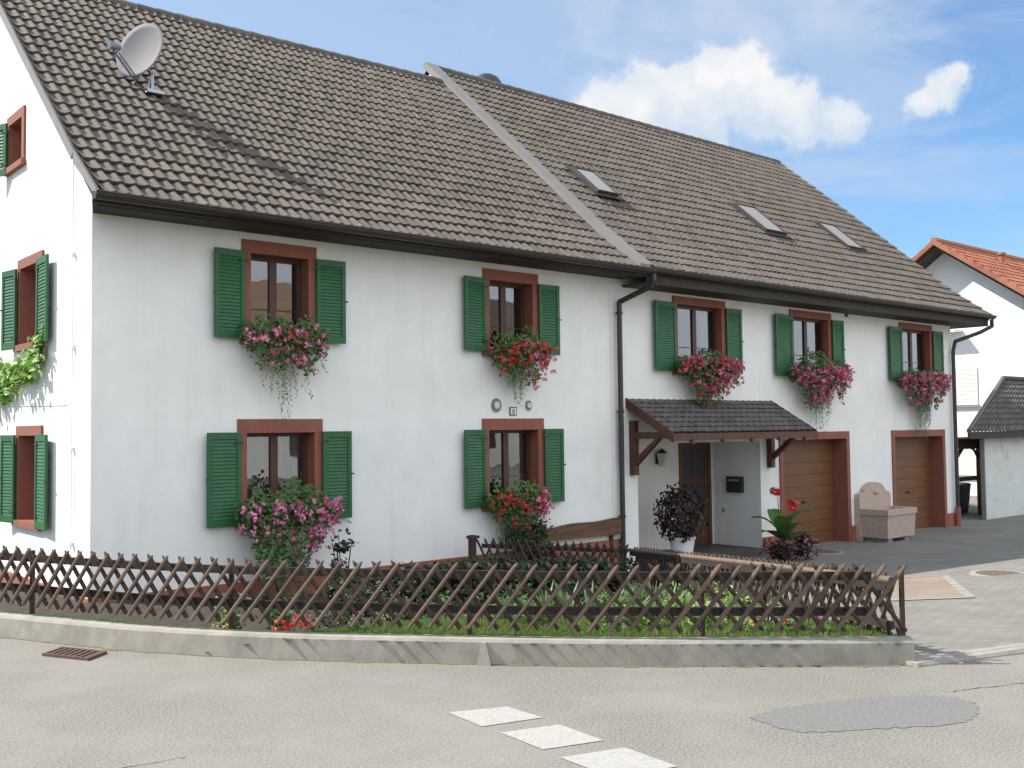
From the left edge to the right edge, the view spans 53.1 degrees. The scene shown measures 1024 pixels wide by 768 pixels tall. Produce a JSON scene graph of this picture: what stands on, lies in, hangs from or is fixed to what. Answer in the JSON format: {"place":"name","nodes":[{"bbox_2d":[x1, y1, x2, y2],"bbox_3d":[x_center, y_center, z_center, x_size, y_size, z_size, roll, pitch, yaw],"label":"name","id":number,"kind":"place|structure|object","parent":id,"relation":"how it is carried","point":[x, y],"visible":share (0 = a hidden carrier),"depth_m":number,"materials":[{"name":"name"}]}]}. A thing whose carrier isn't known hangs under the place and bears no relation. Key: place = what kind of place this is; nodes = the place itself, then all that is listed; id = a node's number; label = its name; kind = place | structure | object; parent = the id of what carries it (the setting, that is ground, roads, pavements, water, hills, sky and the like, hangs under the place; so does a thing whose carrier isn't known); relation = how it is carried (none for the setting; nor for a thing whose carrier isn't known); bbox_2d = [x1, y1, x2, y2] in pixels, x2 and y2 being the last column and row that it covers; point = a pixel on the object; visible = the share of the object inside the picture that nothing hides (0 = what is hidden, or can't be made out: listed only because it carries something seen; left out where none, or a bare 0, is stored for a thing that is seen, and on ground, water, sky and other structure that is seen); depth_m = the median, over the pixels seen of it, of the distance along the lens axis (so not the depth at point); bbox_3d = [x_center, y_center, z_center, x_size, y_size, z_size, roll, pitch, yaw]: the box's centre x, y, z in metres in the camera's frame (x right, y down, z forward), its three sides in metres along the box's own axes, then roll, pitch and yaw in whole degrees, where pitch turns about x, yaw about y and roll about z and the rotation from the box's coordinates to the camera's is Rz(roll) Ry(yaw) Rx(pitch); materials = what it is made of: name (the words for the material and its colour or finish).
{"place":"outdoors","nodes":[
{"label":"outdoors","id":0,"kind":"place"},
{"bbox_2d":[0,590,899,651],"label":"garden soil","id":1,"kind":"structure","parent":0,"point":[14,607],"depth_m":11.45,"materials":[{"name":"soil"}]},
{"bbox_2d":[208,592,258,629],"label":"yellow green plant","id":2,"kind":"object","parent":1,"relation":"on","point":[223,610],"visible":0.41,"depth_m":9.40,"materials":[{"name":"green plant"}]},
{"bbox_2d":[264,593,298,630],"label":"garden plant","id":3,"kind":"object","parent":1,"relation":"on","point":[272,613],"visible":0.3,"depth_m":9.29,"materials":[{"name":"green plant"}]},
{"bbox_2d":[251,529,312,598],"bbox_3d":[-3.058,2.414,13.598,0.863,0.937,0.887,2,-3,-41],"label":"green bush","id":4,"kind":"object","parent":1,"relation":"on","point":[278,552],"visible":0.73,"depth_m":13.52,"materials":[{"name":"green plant"}]},
{"bbox_2d":[272,614,316,630],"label":"bedding flower","id":5,"kind":"object","parent":1,"relation":"on","point":[285,624],"visible":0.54,"depth_m":8.56,"materials":[{"name":"red plant"}]},
{"bbox_2d":[307,601,351,631],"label":"bedding plant","id":6,"kind":"object","parent":1,"relation":"on","point":[328,617],"visible":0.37,"depth_m":9.73,"materials":[{"name":"green plant"}]},
{"bbox_2d":[328,520,357,592],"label":"rose bush","id":7,"kind":"object","parent":1,"relation":"on","point":[339,549],"visible":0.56,"depth_m":12.95,"materials":[{"name":"green plant"}]},
{"bbox_2d":[343,611,367,630],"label":"bedding flower","id":8,"kind":"object","parent":1,"relation":"on","point":[358,625],"visible":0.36,"depth_m":8.51,"materials":[{"name":"green plant"}]},
{"bbox_2d":[323,577,395,616],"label":"hedge shrub","id":9,"kind":"object","parent":1,"relation":"on","point":[330,591],"visible":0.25,"depth_m":11.81,"materials":[{"name":"green plant"}]},
{"bbox_2d":[330,581,395,625],"bbox_3d":[-1.488,2.276,10.517,0.686,0.524,0.607,-2,-3,19],"label":"bedding plant","id":10,"kind":"object","parent":1,"relation":"on","point":[365,591],"visible":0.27,"depth_m":10.54,"materials":[{"name":"green plant"}]},
{"bbox_2d":[375,593,415,624],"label":"garden plant","id":11,"kind":"object","parent":1,"relation":"on","point":[386,615],"visible":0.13,"depth_m":9.52,"materials":[{"name":"green plant"}]},
{"bbox_2d":[388,594,431,621],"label":"bedding plant","id":12,"kind":"object","parent":1,"relation":"on","point":[406,617],"visible":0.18,"depth_m":9.43,"materials":[{"name":"green plant"}]},
{"bbox_2d":[378,560,448,612],"bbox_3d":[-1.201,2.454,12.274,0.920,0.618,0.897,2,-3,-41],"label":"hedge shrub","id":13,"kind":"object","parent":1,"relation":"on","point":[424,593],"visible":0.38,"depth_m":12.14,"materials":[{"name":"green plant"}]},
{"bbox_2d":[416,590,466,618],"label":"bedding plant","id":14,"kind":"object","parent":1,"relation":"on","point":[445,615],"visible":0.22,"depth_m":10.28,"materials":[{"name":"green plant"}]},
{"bbox_2d":[431,557,498,604],"bbox_3d":[-0.599,2.465,12.593,0.879,0.678,0.930,2,-3,-41],"label":"hedge shrub","id":15,"kind":"object","parent":1,"relation":"on","point":[463,564],"visible":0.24,"depth_m":12.44,"materials":[{"name":"green plant"}]},
{"bbox_2d":[452,582,506,619],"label":"bedding plant","id":16,"kind":"object","parent":1,"relation":"on","point":[499,594],"visible":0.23,"depth_m":10.82,"materials":[{"name":"green plant"}]},
{"bbox_2d":[462,553,533,603],"bbox_3d":[-0.212,2.523,13.058,0.944,0.684,0.922,2,-3,-41],"label":"hedge shrub","id":17,"kind":"object","parent":1,"relation":"on","point":[502,564],"visible":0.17,"depth_m":12.96,"materials":[{"name":"green plant"}]},
{"bbox_2d":[489,596,527,620],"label":"bedding plant","id":18,"kind":"object","parent":1,"relation":"on","point":[503,601],"visible":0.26,"depth_m":9.53,"materials":[{"name":"green plant"}]},
{"bbox_2d":[498,579,544,603],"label":"bedding plant","id":19,"kind":"object","parent":1,"relation":"on","point":[520,592],"visible":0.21,"depth_m":11.60,"materials":[{"name":"green plant"}]},
{"bbox_2d":[512,598,552,623],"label":"bedding plant","id":20,"kind":"object","parent":1,"relation":"on","point":[541,618],"visible":0.28,"depth_m":8.88,"materials":[{"name":"green plant"}]},
{"bbox_2d":[512,555,575,604],"bbox_3d":[0.370,2.584,13.365,0.872,0.645,0.928,2,-3,-41],"label":"hedge shrub","id":21,"kind":"object","parent":1,"relation":"on","point":[536,583],"visible":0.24,"depth_m":13.27,"materials":[{"name":"green plant"}]},
{"bbox_2d":[466,535,629,581],"bbox_3d":[0.592,2.833,16.035,2.651,1.018,0.207,0,-3,-14],"label":"lattice fence","id":22,"kind":"object","parent":1,"relation":"on","point":[472,540],"visible":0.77,"depth_m":15.94,"materials":[{"name":"wood"}]},
{"bbox_2d":[532,580,564,619],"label":"iris plant","id":23,"kind":"object","parent":1,"relation":"on","point":[544,600],"visible":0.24,"depth_m":10.83,"materials":[{"name":"green plant"}]},
{"bbox_2d":[551,581,585,620],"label":"iris plant","id":24,"kind":"object","parent":1,"relation":"on","point":[562,599],"visible":0.26,"depth_m":9.99,"materials":[{"name":"green plant"}]},
{"bbox_2d":[553,550,600,599],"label":"hedge shrub","id":25,"kind":"object","parent":1,"relation":"on","point":[582,563],"visible":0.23,"depth_m":13.68,"materials":[{"name":"green plant"}]},
{"bbox_2d":[552,580,604,605],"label":"bedding plant","id":26,"kind":"object","parent":1,"relation":"on","point":[581,594],"visible":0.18,"depth_m":11.96,"materials":[{"name":"green plant"}]},
{"bbox_2d":[575,583,607,620],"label":"iris plant","id":27,"kind":"object","parent":1,"relation":"on","point":[586,601],"visible":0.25,"depth_m":10.53,"materials":[{"name":"green plant"}]},
{"bbox_2d":[566,552,621,595],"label":"hedge shrub","id":28,"kind":"object","parent":1,"relation":"on","point":[614,585],"visible":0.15,"depth_m":14.16,"materials":[{"name":"green plant"}]},
{"bbox_2d":[590,583,639,602],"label":"iris plant","id":29,"kind":"object","parent":1,"relation":"on","point":[610,596],"visible":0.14,"depth_m":11.23,"materials":[{"name":"green plant"}]},
{"bbox_2d":[592,589,641,621],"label":"bedding plant","id":30,"kind":"object","parent":1,"relation":"on","point":[626,598],"visible":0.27,"depth_m":9.37,"materials":[{"name":"green plant"}]},
{"bbox_2d":[599,602,635,626],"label":"bedding plant","id":31,"kind":"object","parent":1,"relation":"on","point":[604,619],"visible":0.24,"depth_m":8.70,"materials":[{"name":"green plant"}]},
{"bbox_2d":[599,556,639,594],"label":"hedge shrub","id":32,"kind":"object","parent":1,"relation":"on","point":[622,567],"visible":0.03,"depth_m":14.63,"materials":[{"name":"green plant"}]},
{"bbox_2d":[627,580,650,601],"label":"iris plant","id":33,"kind":"object","parent":1,"relation":"on","point":[635,589],"visible":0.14,"depth_m":12.09,"materials":[{"name":"green plant"}]},
{"bbox_2d":[633,601,667,625],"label":"bedding plant","id":34,"kind":"object","parent":1,"relation":"on","point":[645,620],"visible":0.27,"depth_m":8.71,"materials":[{"name":"green plant"}]},
{"bbox_2d":[642,581,670,606],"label":"iris plant","id":35,"kind":"object","parent":1,"relation":"on","point":[650,597],"visible":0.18,"depth_m":11.38,"materials":[{"name":"green plant"}]},
{"bbox_2d":[643,584,690,623],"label":"iris plant","id":36,"kind":"object","parent":1,"relation":"on","point":[665,598],"visible":0.18,"depth_m":9.93,"materials":[{"name":"green plant"}]},
{"bbox_2d":[651,588,698,624],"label":"bedding plant","id":37,"kind":"object","parent":1,"relation":"on","point":[676,604],"visible":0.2,"depth_m":9.57,"materials":[{"name":"green plant"}]},
{"bbox_2d":[672,584,706,622],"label":"iris plant","id":38,"kind":"object","parent":1,"relation":"on","point":[684,599],"visible":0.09,"depth_m":10.53,"materials":[{"name":"green plant"}]},
{"bbox_2d":[658,581,734,617],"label":"bedding plant","id":39,"kind":"object","parent":1,"relation":"on","point":[706,600],"visible":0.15,"depth_m":10.36,"materials":[{"name":"green plant"}]},
{"bbox_2d":[685,603,722,626],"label":"bedding plant","id":40,"kind":"object","parent":1,"relation":"on","point":[708,620],"visible":0.27,"depth_m":8.72,"materials":[{"name":"green plant"}]},
{"bbox_2d":[634,583,779,621],"bbox_3d":[2.424,2.701,11.938,0.100,0.902,7.960,0,-3,-7],"label":"bed edging","id":41,"kind":"object","parent":1,"relation":"on","point":[696,602],"depth_m":14.20,"materials":[{"name":"stone"}]},
{"bbox_2d":[713,585,761,621],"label":"bedding plant","id":42,"kind":"object","parent":1,"relation":"on","point":[736,604],"visible":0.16,"depth_m":9.61,"materials":[{"name":"green plant"}]},
{"bbox_2d":[730,616,773,632],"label":"bedding flower","id":43,"kind":"object","parent":1,"relation":"on","point":[751,626],"visible":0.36,"depth_m":8.41,"materials":[{"name":"yellow plant"}]},
{"bbox_2d":[624,546,902,635],"bbox_3d":[2.409,2.378,12.096,0.157,1.473,8.618,0,-3,-7],"label":"lattice fence","id":44,"kind":"object","parent":1,"relation":"on","point":[880,584],"visible":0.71,"depth_m":10.64,"materials":[{"name":"wood"}]},
{"bbox_2d":[745,596,784,623],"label":"bedding plant","id":45,"kind":"object","parent":1,"relation":"on","point":[768,603],"visible":0.17,"depth_m":9.01,"materials":[{"name":"green plant"}]},
{"bbox_2d":[777,616,806,631],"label":"bedding flower","id":46,"kind":"object","parent":1,"relation":"on","point":[789,624],"visible":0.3,"depth_m":8.42,"materials":[{"name":"green plant"}]},
{"bbox_2d":[804,616,833,635],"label":"bedding flower","id":47,"kind":"object","parent":1,"relation":"on","point":[826,622],"visible":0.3,"depth_m":8.28,"materials":[{"name":"green plant"}]},
{"bbox_2d":[9,610,895,636],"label":"grass","id":48,"kind":"structure","parent":0,"point":[503,625],"depth_m":8.40,"materials":[{"name":"plant"}]},
{"bbox_2d":[0,638,1023,767],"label":"road","id":49,"kind":"structure","parent":0,"point":[119,709],"depth_m":6.60,"materials":[{"name":"asphalt"}]},
{"bbox_2d":[42,646,106,660],"bbox_3d":[-3.610,2.224,8.455,0.573,0.021,0.263,-2,-3,24],"label":"drain grate","id":50,"kind":"object","parent":49,"relation":"on","point":[76,653],"visible":1,"depth_m":8.43,"materials":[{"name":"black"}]},
{"bbox_2d":[0,637,909,667],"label":"kerb grit","id":51,"kind":"object","parent":49,"relation":"on","point":[103,648],"visible":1,"depth_m":7.92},
{"bbox_2d":[0,611,914,666],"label":"kerb","id":52,"kind":"structure","parent":49,"relation":"on","point":[676,651],"depth_m":7.98,"materials":[{"name":"concrete"}]},
{"bbox_2d":[0,545,907,636],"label":"lattice fence","id":53,"kind":"object","parent":52,"relation":"on","point":[230,604],"visible":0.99,"depth_m":8.10,"materials":[{"name":"wood"}]},
{"bbox_2d":[477,642,490,665],"bbox_3d":[-0.215,2.087,7.932,0.110,0.170,0.085,-1,-3,6],"label":"kerb joint mortar","id":54,"kind":"object","parent":52,"relation":"on","point":[484,658],"visible":1,"depth_m":7.90,"materials":[{"name":"concrete"}]},
{"bbox_2d":[448,706,676,767],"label":"road marking","id":55,"kind":"object","parent":49,"relation":"on","point":[551,736],"visible":1,"depth_m":5.99,"materials":[{"name":"paint"}]},
{"bbox_2d":[123,683,1018,767],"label":"road cracks","id":56,"kind":"object","parent":49,"relation":"on","point":[954,691],"visible":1,"depth_m":7.01,"materials":[{"name":"asphalt"}]},
{"bbox_2d":[748,695,978,732],"bbox_3d":[2.263,2.074,6.455,1.573,0.001,0.696,0,-3,-12],"label":"road patch","id":57,"kind":"object","parent":49,"relation":"on","point":[898,711],"visible":1,"depth_m":6.44,"materials":[{"name":"asphalt"}]},
{"bbox_2d":[906,655,930,665],"bbox_3d":[3.094,2.163,7.807,0.250,0.130,0.140,2,-3,-41],"label":"edging transition","id":58,"kind":"object","parent":49,"relation":"on","point":[911,663],"visible":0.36,"depth_m":7.74,"materials":[{"name":"concrete"}]},
{"bbox_2d":[126,0,1023,257],"label":"sky","id":59,"kind":"structure","parent":0,"point":[907,115],"materials":[{"name":"blue"}]},
{"bbox_2d":[493,495,1023,655],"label":"forecourt","id":60,"kind":"structure","parent":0,"point":[991,614],"depth_m":16.74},
{"bbox_2d":[0,0,996,602],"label":"house","id":61,"kind":"structure","parent":60,"relation":"on","point":[414,242],"depth_m":16.46,"materials":[{"name":"paint"}]},
{"bbox_2d":[0,105,25,176],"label":"window","id":62,"kind":"structure","parent":61,"relation":"in","point":[13,132],"depth_m":15.47,"materials":[{"name":"red paint"}]},
{"bbox_2d":[0,325,46,405],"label":"climbing vine","id":63,"kind":"object","parent":61,"relation":"attached to","point":[24,369],"visible":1,"depth_m":14.22,"materials":[{"name":"green plant"}]},
{"bbox_2d":[0,425,47,530],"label":"window","id":64,"kind":"structure","parent":61,"relation":"in","point":[23,496],"depth_m":14.82,"materials":[{"name":"red paint"}]},
{"bbox_2d":[0,250,48,351],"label":"window","id":65,"kind":"structure","parent":61,"relation":"in","point":[24,293],"depth_m":14.94,"materials":[{"name":"red paint"}]},
{"bbox_2d":[107,23,164,96],"bbox_3d":[-5.546,-4.798,15.189,0.757,1.276,0.604,0,-3,-5],"label":"satellite dish","id":66,"kind":"object","parent":61,"relation":"on","point":[138,49],"visible":1,"depth_m":15.32,"materials":[{"name":"silver metal"}]},
{"bbox_2d":[206,419,353,530],"bbox_3d":[-3.315,1.242,14.339,2.264,1.500,0.536,2,-3,-41],"label":"window","id":67,"kind":"structure","parent":61,"relation":"in","point":[263,454],"depth_m":14.42,"materials":[{"name":"red paint"}]},
{"bbox_2d":[213,239,347,343],"bbox_3d":[-3.293,-1.248,14.397,2.074,1.440,0.376,2,-3,-41],"label":"window","id":68,"kind":"structure","parent":61,"relation":"in","point":[320,283],"depth_m":14.49,"materials":[{"name":"red paint"}]},
{"bbox_2d":[239,313,330,420],"bbox_3d":[-3.057,-0.241,14.029,1.399,1.495,0.655,2,-3,-41],"label":"flower box","id":69,"kind":"object","parent":61,"relation":"attached to","point":[296,338],"visible":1,"depth_m":14.01,"materials":[{"name":"pink"}]},
{"bbox_2d":[233,473,343,576],"bbox_3d":[-2.985,1.914,13.954,1.650,1.446,0.685,2,-3,-41],"label":"flower box","id":70,"kind":"object","parent":61,"relation":"attached to","point":[279,511],"visible":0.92,"depth_m":13.90,"materials":[{"name":"pink"}]},
{"bbox_2d":[464,268,561,355],"bbox_3d":[-0.116,-1.159,17.227,2.144,1.440,0.525,2,-3,-41],"label":"window","id":71,"kind":"structure","parent":61,"relation":"in","point":[539,303],"depth_m":17.31,"materials":[{"name":"red paint"}]},
{"bbox_2d":[464,418,565,511],"bbox_3d":[-0.072,1.329,17.130,2.224,1.500,0.524,2,-3,-41],"label":"window","id":72,"kind":"structure","parent":61,"relation":"in","point":[544,448],"depth_m":17.37,"materials":[{"name":"red paint"}]},
{"bbox_2d":[487,474,555,559],"bbox_3d":[0.150,2.201,16.731,1.393,1.481,0.554,2,-3,-41],"label":"flower box","id":73,"kind":"object","parent":61,"relation":"attached to","point":[539,504],"visible":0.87,"depth_m":16.62,"materials":[{"name":"brown"}]},
{"bbox_2d":[490,326,558,405],"bbox_3d":[0.183,-0.306,16.819,1.444,1.354,0.672,2,-3,-41],"label":"flower box","id":74,"kind":"object","parent":61,"relation":"attached to","point":[517,357],"visible":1,"depth_m":16.80,"materials":[{"name":"brown"}]},
{"bbox_2d":[510,517,621,562],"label":"wooden bench","id":75,"kind":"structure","parent":61,"relation":"attached to","point":[611,527],"depth_m":17.91,"materials":[{"name":"brown wood"}]},
{"bbox_2d":[653,482,708,553],"bbox_3d":[3.265,2.640,19.886,1.180,1.486,1.044,2,-3,-41],"label":"potted shrub","id":76,"kind":"object","parent":61,"relation":"on","point":[682,539],"visible":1,"depth_m":19.70,"materials":[{"name":"black plant"}]},
{"bbox_2d":[678,442,712,545],"bbox_3d":[3.939,2.360,22.011,1.060,2.220,0.122,2,-3,-41],"label":"front door","id":77,"kind":"structure","parent":61,"relation":"in","point":[694,459],"depth_m":22.13,"materials":[{"name":"brown wood"}]},
{"bbox_2d":[654,296,743,376],"bbox_3d":[3.597,-0.923,20.365,2.753,1.540,0.467,2,-3,-41],"label":"window","id":78,"kind":"structure","parent":61,"relation":"in","point":[726,332],"depth_m":20.46,"materials":[{"name":"red paint"}]},
{"bbox_2d":[676,348,744,408],"bbox_3d":[3.917,-0.042,20.019,2.099,1.330,0.684,2,-3,-41],"label":"flower box","id":79,"kind":"object","parent":61,"relation":"attached to","point":[697,366],"visible":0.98,"depth_m":19.86,"materials":[{"name":"pink"}]},
{"bbox_2d":[783,439,834,543],"bbox_3d":[6.551,2.430,23.054,2.460,2.380,0.090,2,-3,-41],"label":"garage door","id":80,"kind":"structure","parent":61,"relation":"in","point":[808,465],"depth_m":23.28,"materials":[{"name":"brown wood"}]},
{"bbox_2d":[775,309,845,377],"bbox_3d":[6.520,-0.845,22.885,2.753,1.540,0.474,2,-3,-41],"label":"window","id":81,"kind":"structure","parent":61,"relation":"in","point":[831,342],"depth_m":23.00,"materials":[{"name":"red paint"}]},
{"bbox_2d":[788,347,854,432],"bbox_3d":[6.907,0.158,22.565,2.500,1.945,0.722,2,-3,-41],"label":"flower box","id":82,"kind":"object","parent":61,"relation":"attached to","point":[824,378],"visible":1,"depth_m":22.38,"materials":[{"name":"pink"}]},
{"bbox_2d":[895,436,931,528],"bbox_3d":[10.065,2.524,26.082,2.380,2.380,0.090,2,-3,-41],"label":"garage door","id":83,"kind":"structure","parent":61,"relation":"in","point":[913,483],"depth_m":26.34,"materials":[{"name":"brown wood"}]},
{"bbox_2d":[889,322,943,380],"bbox_3d":[10.103,-0.749,25.972,2.773,1.540,0.468,2,-3,-41],"label":"window","id":84,"kind":"structure","parent":61,"relation":"in","point":[930,359],"depth_m":26.39,"materials":[{"name":"green paint"}]},
{"bbox_2d":[898,366,952,440],"bbox_3d":[10.352,0.538,25.527,2.478,1.930,0.709,2,-3,-41],"label":"flower box","id":85,"kind":"object","parent":61,"relation":"attached to","point":[938,380],"visible":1,"depth_m":25.43,"materials":[{"name":"pink"}]},
{"bbox_2d":[503,515,558,566],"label":"green bush","id":86,"kind":"object","parent":60,"relation":"on","point":[536,526],"visible":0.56,"depth_m":16.44,"materials":[{"name":"green plant"}]},
{"bbox_2d":[758,535,800,563],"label":"garden plant","id":87,"kind":"object","parent":60,"relation":"on","point":[779,550],"visible":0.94,"depth_m":19.57,"materials":[{"name":"purple plant"}]},
{"bbox_2d":[751,487,812,561],"bbox_3d":[5.344,2.765,20.196,1.192,1.476,1.142,-1,-3,-1],"label":"canna plant","id":88,"kind":"object","parent":60,"relation":"on","point":[782,524],"visible":0.85,"depth_m":20.14,"materials":[{"name":"green plant"}]},
{"bbox_2d":[789,534,820,559],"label":"garden plant","id":89,"kind":"object","parent":60,"relation":"on","point":[802,539],"visible":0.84,"depth_m":20.37,"materials":[{"name":"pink plant"}]},
{"bbox_2d":[808,549,843,553],"bbox_3d":[6.584,3.558,21.678,0.860,0.036,0.860,2,-3,-41],"label":"manhole cover","id":90,"kind":"object","parent":60,"relation":"on","point":[825,551],"visible":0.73,"depth_m":21.63,"materials":[{"name":"metal"}]},
{"bbox_2d":[855,482,916,541],"bbox_3d":[8.761,2.989,23.919,1.400,1.380,0.820,2,-3,-41],"label":"stone trough","id":91,"kind":"object","parent":60,"relation":"on","point":[879,517],"visible":0.96,"depth_m":23.69,"materials":[{"name":"stone"}]},
{"bbox_2d":[882,576,975,600],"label":"pink paving","id":92,"kind":"structure","parent":60,"relation":"on","point":[932,587],"depth_m":13.69,"materials":[{"name":"stone"}]},
{"bbox_2d":[892,575,974,599],"bbox_3d":[5.658,2.781,14.087,1.155,0.279,3.878,-1,-3,16],"label":"stone border","id":93,"kind":"object","parent":60,"relation":"on","point":[957,585],"visible":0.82,"depth_m":13.36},
{"bbox_2d":[959,484,965,513],"bbox_3d":[13.068,3.471,30.474,0.600,1.059,0.690,2,-3,-41],"label":"wheelie bin","id":94,"kind":"object","parent":60,"relation":"on","point":[962,487],"visible":0.04,"depth_m":30.33,"materials":[{"name":"black plastic"}]},
{"bbox_2d":[959,482,970,512],"bbox_3d":[13.505,3.494,31.115,0.600,1.059,0.690,2,-3,-41],"label":"wheelie bin","id":95,"kind":"object","parent":60,"relation":"on","point":[967,497],"visible":0.06,"depth_m":30.96,"materials":[{"name":"black plastic"}]},
{"bbox_2d":[909,643,1023,667],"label":"edging stones","id":96,"kind":"object","parent":60,"relation":"on","point":[974,654],"visible":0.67,"depth_m":7.95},
{"bbox_2d":[954,437,981,514],"bbox_3d":[14.032,2.901,31.534,1.040,2.510,5.790,-2,-3,24],"label":"carport","id":97,"kind":"object","parent":60,"relation":"on","point":[967,443],"visible":0.38,"depth_m":30.10,"materials":[{"name":"brown wood"}]},
{"bbox_2d":[966,376,1023,519],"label":"garden shed","id":98,"kind":"structure","parent":60,"relation":"on","point":[1000,411],"depth_m":29.48,"materials":[{"name":"paint"}]},
{"bbox_2d":[969,570,1023,575],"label":"manhole cover","id":99,"kind":"object","parent":60,"relation":"on","point":[989,572],"visible":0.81,"depth_m":15.69,"materials":[{"name":"metal"}]},
{"bbox_3d":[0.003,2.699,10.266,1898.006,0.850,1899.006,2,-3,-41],"label":"ground","id":100,"kind":"structure","parent":0,"visible":0},
{"bbox_2d":[911,237,1023,495],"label":"neighbour house","id":101,"kind":"structure","parent":100,"relation":"on","point":[991,281],"depth_m":38.37,"materials":[{"name":"white paint"}]},
{"bbox_2d":[952,367,979,406],"bbox_3d":[17.015,0.140,38.698,0.119,1.475,1.240,2,-3,-41],"label":"window","id":102,"kind":"structure","parent":101,"relation":"in","point":[972,379],"depth_m":38.57,"materials":[{"name":"white"}]},
{"bbox_2d":[958,450,976,476],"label":"window","id":103,"kind":"structure","parent":101,"relation":"in","point":[962,471],"depth_m":38.57,"materials":[{"name":"white"}]}
]}

